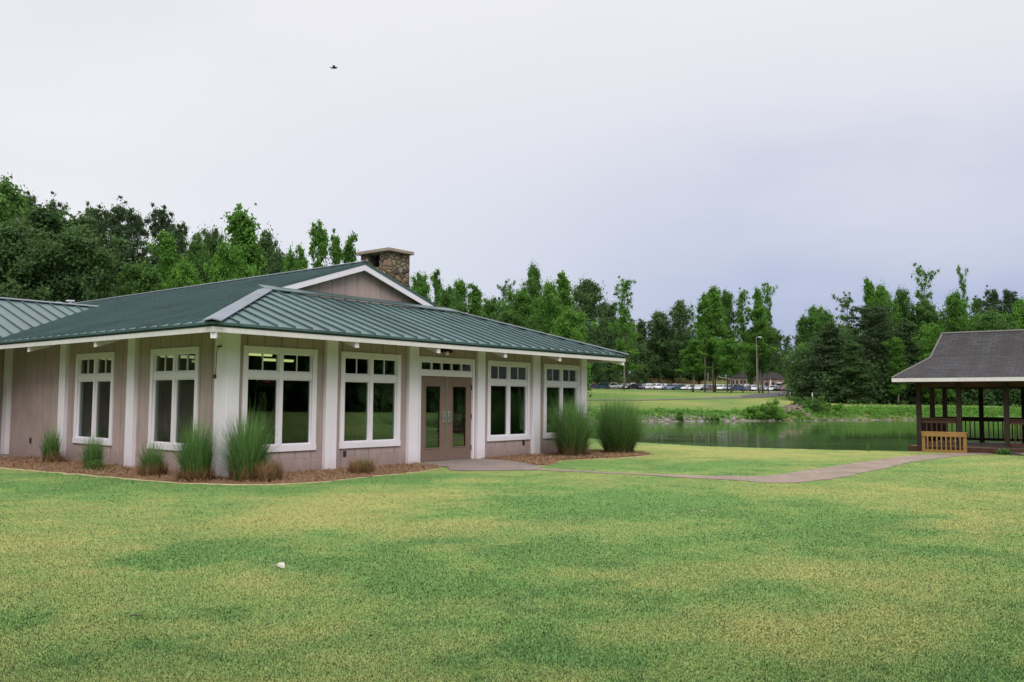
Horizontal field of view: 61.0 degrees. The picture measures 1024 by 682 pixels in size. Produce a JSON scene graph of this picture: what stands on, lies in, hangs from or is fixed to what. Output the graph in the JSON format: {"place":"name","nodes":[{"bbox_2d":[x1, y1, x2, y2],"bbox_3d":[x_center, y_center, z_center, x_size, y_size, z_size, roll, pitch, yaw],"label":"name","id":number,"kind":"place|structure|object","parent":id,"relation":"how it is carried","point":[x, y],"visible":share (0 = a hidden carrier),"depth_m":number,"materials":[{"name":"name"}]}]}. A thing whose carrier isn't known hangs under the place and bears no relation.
{"place":"outdoors","nodes":[
{"label":"outdoors","id":0,"kind":"place"},
{"bbox_2d":[417,458,541,470],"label":"patio","id":1,"kind":"structure","parent":0,"point":[482,464],"depth_m":20.20,"materials":[{"name":"concrete"}]},
{"bbox_2d":[0,376,1023,681],"bbox_3d":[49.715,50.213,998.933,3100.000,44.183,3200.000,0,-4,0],"label":"lawn ground","id":2,"kind":"structure","parent":0,"point":[654,398],"depth_m":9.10,"materials":[{"name":"green plant"}]},
{"bbox_2d":[0,172,37,278],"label":"broadleaf tree","id":3,"kind":"object","parent":2,"relation":"on","point":[12,202],"visible":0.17,"depth_m":78.20,"materials":[{"name":"green plant"}]},
{"bbox_2d":[0,212,82,302],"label":"broadleaf tree","id":4,"kind":"object","parent":2,"relation":"on","point":[14,243],"visible":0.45,"depth_m":59.67,"materials":[{"name":"green plant"}]},
{"bbox_2d":[0,199,134,299],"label":"broadleaf tree","id":5,"kind":"object","parent":2,"relation":"on","point":[41,218],"visible":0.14,"depth_m":66.14,"materials":[{"name":"green plant"}]},
{"bbox_2d":[15,218,127,302],"bbox_3d":[-31.321,-1.766,62.356,9.302,14.456,9.359,0,-4,4],"label":"broadleaf tree","id":6,"kind":"object","parent":2,"relation":"on","point":[82,255],"visible":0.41,"depth_m":61.53,"materials":[{"name":"green plant"}]},
{"bbox_2d":[87,195,137,296],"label":"pine tree","id":7,"kind":"object","parent":2,"relation":"on","point":[112,222],"visible":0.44,"depth_m":82.37,"materials":[{"name":"green plant"}]},
{"bbox_2d":[115,200,153,291],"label":"pine tree","id":8,"kind":"object","parent":2,"relation":"on","point":[137,231],"visible":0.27,"depth_m":88.59,"materials":[{"name":"green plant"}]},
{"bbox_2d":[108,255,167,296],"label":"broadleaf tree","id":9,"kind":"object","parent":2,"relation":"on","point":[144,276],"visible":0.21,"depth_m":65.73,"materials":[{"name":"green plant"}]},
{"bbox_2d":[138,202,186,277],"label":"pine tree","id":10,"kind":"object","parent":2,"relation":"on","point":[163,221],"visible":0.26,"depth_m":84.46,"materials":[{"name":"green plant"}]},
{"bbox_2d":[144,229,183,289],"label":"slender tree","id":11,"kind":"object","parent":2,"relation":"on","point":[167,254],"visible":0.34,"depth_m":72.35,"materials":[{"name":"green plant"}]},
{"bbox_2d":[158,256,202,288],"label":"broadleaf tree","id":12,"kind":"object","parent":2,"relation":"on","point":[183,274],"visible":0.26,"depth_m":66.00,"materials":[{"name":"green plant"}]},
{"bbox_2d":[172,218,189,266],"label":"pine tree","id":13,"kind":"object","parent":2,"relation":"on","point":[177,234],"visible":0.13,"depth_m":86.56,"materials":[{"name":"green plant"}]},
{"bbox_2d":[180,226,217,285],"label":"broadleaf tree","id":14,"kind":"object","parent":2,"relation":"on","point":[197,250],"visible":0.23,"depth_m":78.14,"materials":[{"name":"green plant"}]},
{"bbox_2d":[197,224,226,281],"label":"broadleaf tree","id":15,"kind":"object","parent":2,"relation":"on","point":[212,238],"visible":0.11,"depth_m":88.36,"materials":[{"name":"green plant"}]},
{"bbox_2d":[0,466,440,485],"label":"bleached grass edge","id":16,"kind":"object","parent":2,"relation":"on","point":[207,483],"visible":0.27,"depth_m":16.51,"materials":[{"name":"beige plant"}]},
{"bbox_2d":[202,233,256,283],"bbox_3d":[-19.098,-0.133,58.097,4.213,14.273,4.009,3,-5,-31],"label":"broadleaf tree","id":17,"kind":"object","parent":2,"relation":"on","point":[225,260],"visible":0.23,"depth_m":58.27,"materials":[{"name":"green plant"}]},
{"bbox_2d":[220,203,268,278],"bbox_3d":[-19.584,-1.391,61.930,6.386,17.209,6.550,2,-4,-25],"label":"poplar tree","id":18,"kind":"object","parent":2,"relation":"on","point":[243,226],"visible":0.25,"depth_m":61.98,"materials":[{"name":"green plant"}]},
{"bbox_2d":[256,223,286,275],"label":"broadleaf tree","id":19,"kind":"object","parent":2,"relation":"on","point":[267,244],"visible":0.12,"depth_m":86.14,"materials":[{"name":"green plant"}]},
{"bbox_2d":[267,249,284,273],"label":"pine tree","id":20,"kind":"object","parent":2,"relation":"on","point":[277,258],"visible":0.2,"depth_m":80.49,"materials":[{"name":"green plant"}]},
{"bbox_2d":[281,241,298,272],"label":"broadleaf tree","id":21,"kind":"object","parent":2,"relation":"on","point":[290,259],"visible":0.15,"depth_m":70.38,"materials":[{"name":"green plant"}]},
{"bbox_2d":[0,247,628,476],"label":"clubhouse","id":22,"kind":"structure","parent":2,"relation":"on","point":[394,365],"depth_m":21.12,"materials":[{"name":"beige"}]},
{"bbox_2d":[72,352,114,445],"bbox_3d":[-9.835,1.356,20.525,1.914,2.150,0.136,-3,-5,39],"label":"window","id":23,"kind":"structure","parent":22,"relation":"in","point":[94,376],"depth_m":20.50,"materials":[{"name":"white paint"}]},
{"bbox_2d":[147,346,199,450],"bbox_3d":[-7.094,1.217,18.296,1.924,2.150,0.136,-3,-5,39],"label":"window","id":24,"kind":"structure","parent":22,"relation":"in","point":[174,372],"depth_m":18.31,"materials":[{"name":"white paint"}]},
{"bbox_2d":[256,385,269,434],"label":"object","id":25,"kind":"structure","parent":22,"relation":"in","point":[263,391],"depth_m":36.66,"materials":[{"name":"black glass"}]},
{"bbox_2d":[269,385,274,434],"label":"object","id":26,"kind":"structure","parent":22,"relation":"in","point":[272,387],"depth_m":36.24,"materials":[{"name":"black glass"}]},
{"bbox_2d":[241,345,317,451],"bbox_3d":[-4.817,1.209,17.991,0.136,2.150,1.854,-3,-5,39],"label":"window","id":27,"kind":"structure","parent":22,"relation":"in","point":[279,375],"depth_m":17.99,"materials":[{"name":"white paint"}]},
{"bbox_2d":[339,351,400,448],"bbox_3d":[-3.250,1.351,19.910,0.136,2.150,1.834,-3,-5,39],"label":"window","id":28,"kind":"structure","parent":22,"relation":"in","point":[382,378],"depth_m":20.10,"materials":[{"name":"white paint"}]},
{"bbox_2d":[420,376,445,460],"bbox_3d":[-1.936,1.905,21.446,0.123,2.070,0.932,-3,-5,39],"label":"door","id":29,"kind":"structure","parent":22,"relation":"in","point":[433,388],"depth_m":21.49,"materials":[{"name":"beige paint"}]},
{"bbox_2d":[447,377,471,458],"bbox_3d":[-1.335,1.959,22.180,0.123,2.070,0.952,-3,-5,39],"label":"door","id":30,"kind":"structure","parent":22,"relation":"in","point":[459,416],"depth_m":22.21,"materials":[{"name":"beige paint"}]},
{"bbox_2d":[487,360,530,441],"bbox_3d":[-0.107,1.634,23.755,0.136,2.150,1.844,-3,-5,39],"label":"window","id":31,"kind":"structure","parent":22,"relation":"in","point":[508,382],"depth_m":23.71,"materials":[{"name":"white paint"}]},
{"bbox_2d":[543,364,579,438],"bbox_3d":[1.444,1.774,25.652,0.136,2.150,1.814,-3,-5,39],"label":"window","id":32,"kind":"structure","parent":22,"relation":"in","point":[558,378],"depth_m":25.54,"materials":[{"name":"white paint"}]},
{"bbox_2d":[308,219,331,267],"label":"slender tree","id":33,"kind":"object","parent":2,"relation":"on","point":[319,238],"visible":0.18,"depth_m":80.49,"materials":[{"name":"green plant"}]},
{"bbox_2d":[0,448,651,484],"bbox_3d":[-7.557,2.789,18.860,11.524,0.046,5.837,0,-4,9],"label":"mulch bed","id":34,"kind":"object","parent":2,"relation":"on","point":[112,474],"visible":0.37,"depth_m":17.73,"materials":[{"name":"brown wood"}]},
{"bbox_2d":[34,417,69,462],"bbox_3d":[-10.880,2.334,20.591,1.086,1.095,1.043,0,-4,0],"label":"grass clump","id":35,"kind":"object","parent":34,"relation":"on","point":[50,450],"visible":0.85,"depth_m":20.45,"materials":[{"name":"green plant"}]},
{"bbox_2d":[76,429,110,468],"bbox_3d":[-9.045,2.282,18.786,1.032,0.970,0.991,3,-5,-38],"label":"grass clump","id":36,"kind":"object","parent":34,"relation":"on","point":[95,451],"visible":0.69,"depth_m":18.66,"materials":[{"name":"green plant"}]},
{"bbox_2d":[130,431,171,476],"bbox_3d":[-7.076,2.218,17.213,1.128,0.904,1.133,0,-4,0],"label":"grass clump","id":37,"kind":"object","parent":34,"relation":"on","point":[152,464],"visible":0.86,"depth_m":17.04,"materials":[{"name":"green plant"}]},
{"bbox_2d":[161,405,225,481],"bbox_3d":[-5.884,1.821,16.275,1.756,1.580,1.588,0,-4,0],"label":"grass clump","id":38,"kind":"object","parent":34,"relation":"on","point":[194,460],"visible":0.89,"depth_m":16.03,"materials":[{"name":"green plant"}]},
{"bbox_2d":[197,394,294,481],"bbox_3d":[-4.956,1.765,16.305,1.997,1.707,1.999,0,-4,0],"label":"grass clump","id":39,"kind":"object","parent":34,"relation":"on","point":[247,451],"visible":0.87,"depth_m":16.04,"materials":[{"name":"green plant"}]},
{"bbox_2d":[248,458,284,481],"bbox_3d":[-4.569,2.386,16.165,0.761,0.454,0.776,0,-4,0],"label":"dry grass clump","id":40,"kind":"object","parent":34,"relation":"on","point":[268,472],"visible":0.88,"depth_m":15.98,"materials":[{"name":"beige plant"}]},
{"bbox_2d":[345,456,376,473],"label":"grass clump","id":41,"kind":"object","parent":34,"relation":"on","point":[362,466],"visible":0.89,"depth_m":17.78,"materials":[{"name":"beige plant"}]},
{"bbox_2d":[324,228,344,264],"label":"slender tree","id":42,"kind":"object","parent":2,"relation":"on","point":[336,252],"visible":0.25,"depth_m":80.65,"materials":[{"name":"green plant"}]},
{"bbox_2d":[343,230,358,262],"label":"slender tree","id":43,"kind":"object","parent":2,"relation":"on","point":[349,254],"visible":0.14,"depth_m":80.55,"materials":[{"name":"green plant"}]},
{"bbox_2d":[92,237,652,396],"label":"woodland","id":44,"kind":"object","parent":2,"relation":"on","point":[575,308],"visible":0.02,"depth_m":301.80,"materials":[{"name":"green plant"}]},
{"bbox_2d":[409,270,434,302],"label":"broadleaf tree","id":45,"kind":"object","parent":2,"relation":"on","point":[422,287],"visible":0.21,"depth_m":120.34,"materials":[{"name":"green plant"}]},
{"bbox_2d":[435,285,464,313],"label":"broadleaf tree","id":46,"kind":"object","parent":2,"relation":"on","point":[448,299],"visible":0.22,"depth_m":130.25,"materials":[{"name":"green plant"}]},
{"bbox_2d":[452,278,473,313],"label":"broadleaf tree","id":47,"kind":"object","parent":2,"relation":"on","point":[459,286],"visible":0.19,"depth_m":135.06,"materials":[{"name":"green plant"}]},
{"bbox_2d":[467,281,483,316],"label":"slender tree","id":48,"kind":"object","parent":2,"relation":"on","point":[476,294],"visible":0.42,"depth_m":135.27,"materials":[{"name":"green plant"}]},
{"bbox_2d":[478,295,503,319],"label":"broadleaf tree","id":49,"kind":"object","parent":2,"relation":"on","point":[489,307],"visible":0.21,"depth_m":120.02,"materials":[{"name":"green plant"}]},
{"bbox_2d":[488,309,543,331],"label":"broadleaf tree","id":50,"kind":"object","parent":2,"relation":"on","point":[509,318],"visible":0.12,"depth_m":107.64,"materials":[{"name":"green plant"}]},
{"bbox_2d":[494,284,538,329],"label":"broadleaf tree","id":51,"kind":"object","parent":2,"relation":"on","point":[521,299],"visible":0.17,"depth_m":118.01,"materials":[{"name":"green plant"}]},
{"bbox_2d":[517,261,546,329],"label":"broadleaf tree","id":52,"kind":"object","parent":2,"relation":"on","point":[533,281],"visible":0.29,"depth_m":140.08,"materials":[{"name":"green plant"}]},
{"bbox_2d":[528,277,568,333],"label":"broadleaf tree","id":53,"kind":"object","parent":2,"relation":"on","point":[549,307],"visible":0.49,"depth_m":117.75,"materials":[{"name":"green plant"}]},
{"bbox_2d":[553,270,574,337],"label":"poplar tree","id":54,"kind":"object","parent":2,"relation":"on","point":[563,284],"visible":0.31,"depth_m":125.32,"materials":[{"name":"green plant"}]},
{"bbox_2d":[485,450,649,464],"bbox_3d":[1.522,3.179,23.763,2.759,0.046,6.427,-3,-5,37],"label":"mulch bed","id":55,"kind":"object","parent":2,"relation":"on","point":[569,458],"visible":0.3,"depth_m":22.97,"materials":[{"name":"brown wood"}]},
{"bbox_2d":[528,388,607,456],"bbox_3d":[1.720,2.156,24.096,2.791,2.077,2.854,0,-4,0],"label":"grass clump","id":56,"kind":"object","parent":55,"relation":"on","point":[572,434],"visible":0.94,"depth_m":23.72,"materials":[{"name":"green plant"}]},
{"bbox_2d":[588,387,656,452],"bbox_3d":[3.156,2.260,25.694,3.339,2.104,3.366,0,-4,0],"label":"grass clump","id":57,"kind":"object","parent":55,"relation":"on","point":[620,433],"visible":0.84,"depth_m":25.26,"materials":[{"name":"green plant"}]},
{"bbox_2d":[549,306,599,390],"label":"broadleaf tree","id":58,"kind":"object","parent":2,"relation":"on","point":[568,328],"visible":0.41,"depth_m":104.76,"materials":[{"name":"green plant"}]},
{"bbox_2d":[569,275,617,385],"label":"broadleaf tree","id":59,"kind":"object","parent":2,"relation":"on","point":[586,292],"visible":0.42,"depth_m":248.73,"materials":[{"name":"green plant"}]},
{"bbox_2d":[586,300,633,387],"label":"broadleaf tree","id":60,"kind":"object","parent":2,"relation":"on","point":[609,375],"visible":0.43,"depth_m":283.10,"materials":[{"name":"green plant"}]},
{"bbox_2d":[603,339,643,388],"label":"slender tree","id":61,"kind":"object","parent":2,"relation":"on","point":[628,363],"visible":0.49,"depth_m":261.02,"materials":[{"name":"green plant"}]},
{"bbox_2d":[607,276,641,389],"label":"sparse tree","id":62,"kind":"object","parent":2,"relation":"on","point":[622,322],"visible":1,"depth_m":226.36,"materials":[{"name":"green plant"}]},
{"bbox_2d":[622,318,655,383],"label":"cedar tree","id":63,"kind":"object","parent":2,"relation":"on","point":[641,322],"visible":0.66,"depth_m":317.63,"materials":[{"name":"green plant"}]},
{"bbox_2d":[633,311,686,382],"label":"broadleaf tree","id":64,"kind":"object","parent":2,"relation":"on","point":[659,328],"visible":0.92,"depth_m":316.49,"materials":[{"name":"green plant"}]},
{"bbox_2d":[664,299,698,383],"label":"broadleaf tree","id":65,"kind":"object","parent":2,"relation":"on","point":[679,311],"visible":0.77,"depth_m":315.63,"materials":[{"name":"green plant"}]},
{"bbox_2d":[675,338,712,391],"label":"slender tree","id":66,"kind":"object","parent":2,"relation":"on","point":[689,361],"visible":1,"depth_m":214.71,"materials":[{"name":"green plant"}]},
{"bbox_2d":[693,292,720,391],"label":"slender tree","id":67,"kind":"object","parent":2,"relation":"on","point":[704,307],"visible":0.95,"depth_m":220.07,"materials":[{"name":"green plant"}]},
{"bbox_2d":[693,284,729,391],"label":"poplar tree","id":68,"kind":"object","parent":2,"relation":"on","point":[716,329],"visible":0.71,"depth_m":221.66,"materials":[{"name":"green plant"}]},
{"bbox_2d":[718,287,741,391],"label":"broadleaf tree","id":69,"kind":"object","parent":2,"relation":"on","point":[727,297],"visible":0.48,"depth_m":234.95,"materials":[{"name":"green plant"}]},
{"bbox_2d":[712,335,749,392],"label":"broadleaf tree","id":70,"kind":"object","parent":2,"relation":"on","point":[730,349],"visible":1,"depth_m":213.16,"materials":[{"name":"green plant"}]},
{"bbox_2d":[732,287,755,392],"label":"sparse tree","id":71,"kind":"object","parent":2,"relation":"on","point":[743,294],"visible":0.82,"depth_m":222.35,"materials":[{"name":"green plant"}]},
{"bbox_2d":[742,285,775,392],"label":"slender tree","id":72,"kind":"object","parent":2,"relation":"on","point":[758,319],"visible":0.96,"depth_m":218.05,"materials":[{"name":"green plant"}]},
{"bbox_2d":[742,321,785,392],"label":"broadleaf tree","id":73,"kind":"object","parent":2,"relation":"on","point":[764,362],"visible":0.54,"depth_m":220.99,"materials":[{"name":"green plant"}]},
{"bbox_2d":[537,453,991,482],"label":"footpath","id":74,"kind":"structure","parent":2,"relation":"on","point":[835,472],"depth_m":18.82,"materials":[{"name":"beige concrete"}]},
{"bbox_2d":[753,372,784,385],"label":"brick house","id":75,"kind":"structure","parent":2,"relation":"on","point":[774,378],"depth_m":300.18,"materials":[{"name":"brick"}]},
{"bbox_2d":[761,280,777,392],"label":"sparse tree","id":76,"kind":"object","parent":2,"relation":"on","point":[767,298],"visible":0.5,"depth_m":226.58,"materials":[{"name":"green plant"}]},
{"bbox_2d":[750,398,802,417],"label":"shrub","id":77,"kind":"object","parent":2,"relation":"on","point":[771,409],"visible":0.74,"depth_m":105.95,"materials":[{"name":"green plant"}]},
{"bbox_2d":[590,415,978,421],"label":"shore rocks","id":78,"kind":"object","parent":2,"relation":"on","point":[654,419],"visible":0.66,"depth_m":101.86,"materials":[{"name":"grey stone"}]},
{"bbox_2d":[792,314,813,349],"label":"broadleaf tree","id":79,"kind":"object","parent":2,"relation":"on","point":[801,327],"visible":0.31,"depth_m":172.16,"materials":[{"name":"green plant"}]},
{"bbox_2d":[587,401,1021,420],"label":"shore plants","id":80,"kind":"object","parent":2,"relation":"on","point":[890,410],"visible":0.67,"depth_m":115.35,"materials":[{"name":"green plant"}]},
{"bbox_2d":[795,304,822,397],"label":"broadleaf tree","id":81,"kind":"object","parent":2,"relation":"on","point":[811,312],"visible":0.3,"depth_m":171.75,"materials":[{"name":"green plant"}]},
{"bbox_2d":[801,396,830,412],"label":"shrub","id":82,"kind":"object","parent":2,"relation":"on","point":[814,403],"visible":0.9,"depth_m":112.01,"materials":[{"name":"green plant"}]},
{"bbox_2d":[807,308,846,344],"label":"broadleaf tree","id":83,"kind":"object","parent":2,"relation":"on","point":[824,317],"visible":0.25,"depth_m":168.23,"materials":[{"name":"green plant"}]},
{"bbox_2d":[790,322,874,401],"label":"cedar tree","id":84,"kind":"object","parent":2,"relation":"on","point":[828,343],"visible":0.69,"depth_m":154.32,"materials":[{"name":"green plant"}]},
{"bbox_2d":[831,290,856,331],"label":"sparse tree","id":85,"kind":"object","parent":2,"relation":"on","point":[845,305],"visible":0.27,"depth_m":190.40,"materials":[{"name":"green plant"}]},
{"bbox_2d":[817,339,879,403],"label":"cedar tree","id":86,"kind":"object","parent":2,"relation":"on","point":[852,355],"visible":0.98,"depth_m":149.12,"materials":[{"name":"green plant"}]},
{"bbox_2d":[845,301,907,373],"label":"pine tree","id":87,"kind":"object","parent":2,"relation":"on","point":[874,330],"visible":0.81,"depth_m":154.90,"materials":[{"name":"green plant"}]},
{"bbox_2d":[860,280,902,377],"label":"broadleaf tree","id":88,"kind":"object","parent":2,"relation":"on","point":[881,295],"visible":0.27,"depth_m":173.61,"materials":[{"name":"green plant"}]},
{"bbox_2d":[882,337,907,404],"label":"slender tree","id":89,"kind":"object","parent":2,"relation":"on","point":[897,363],"visible":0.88,"depth_m":147.78,"materials":[{"name":"green plant"}]},
{"bbox_2d":[778,296,1022,406],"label":"woodland","id":90,"kind":"object","parent":2,"relation":"on","point":[968,396],"visible":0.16,"depth_m":152.09,"materials":[{"name":"green plant"}]},
{"bbox_2d":[887,284,916,335],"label":"broadleaf tree","id":91,"kind":"object","parent":2,"relation":"on","point":[904,298],"visible":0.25,"depth_m":175.90,"materials":[{"name":"green plant"}]},
{"bbox_2d":[882,317,938,402],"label":"cedar tree","id":92,"kind":"object","parent":2,"relation":"on","point":[911,349],"visible":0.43,"depth_m":155.40,"materials":[{"name":"green plant"}]},
{"bbox_2d":[901,296,944,360],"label":"broadleaf tree","id":93,"kind":"object","parent":2,"relation":"on","point":[925,311],"visible":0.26,"depth_m":171.83,"materials":[{"name":"green plant"}]},
{"bbox_2d":[910,261,940,307],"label":"sparse tree","id":94,"kind":"object","parent":2,"relation":"on","point":[919,296],"visible":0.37,"depth_m":181.49,"materials":[{"name":"green plant"}]},
{"bbox_2d":[910,322,955,404],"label":"broadleaf tree","id":95,"kind":"object","parent":2,"relation":"on","point":[930,332],"visible":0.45,"depth_m":147.50,"materials":[{"name":"green plant"}]},
{"bbox_2d":[921,431,966,452],"bbox_3d":[13.444,3.171,27.044,1.300,0.690,0.128,-3,-5,37],"label":"wooden bench","id":96,"kind":"object","parent":2,"relation":"on","point":[944,434],"visible":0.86,"depth_m":26.97,"materials":[{"name":"brown wood"}]},
{"bbox_2d":[891,329,1023,453],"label":"pavilion","id":97,"kind":"structure","parent":2,"relation":"on","point":[980,361],"depth_m":27.91,"materials":[{"name":"brown wood"}]},
{"bbox_2d":[934,289,981,390],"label":"broadleaf tree","id":98,"kind":"object","parent":2,"relation":"on","point":[956,313],"visible":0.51,"depth_m":167.61,"materials":[{"name":"green plant"}]},
{"bbox_2d":[982,285,1003,318],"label":"pine tree","id":99,"kind":"object","parent":2,"relation":"on","point":[994,301],"visible":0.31,"depth_m":182.54,"materials":[{"name":"green plant"}]},
{"bbox_2d":[969,307,1019,399],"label":"broadleaf tree","id":100,"kind":"object","parent":2,"relation":"on","point":[988,320],"visible":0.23,"depth_m":159.40,"materials":[{"name":"green plant"}]},
{"bbox_2d":[1000,288,1017,326],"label":"pine tree","id":101,"kind":"object","parent":2,"relation":"on","point":[1009,298],"visible":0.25,"depth_m":180.55,"materials":[{"name":"green plant"}]},
{"bbox_2d":[998,293,1023,328],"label":"broadleaf tree","id":102,"kind":"object","parent":2,"relation":"on","point":[1018,312],"visible":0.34,"depth_m":164.91,"materials":[{"name":"green plant"}]},
{"bbox_2d":[0,0,1023,376],"label":"sky","id":103,"kind":"structure","parent":0,"point":[811,149],"materials":[{"name":"white"}]},
{"bbox_2d":[587,420,1021,450],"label":"pond water","id":104,"kind":"structure","parent":0,"point":[889,435],"depth_m":61.77,"materials":[{"name":"green liquid"}]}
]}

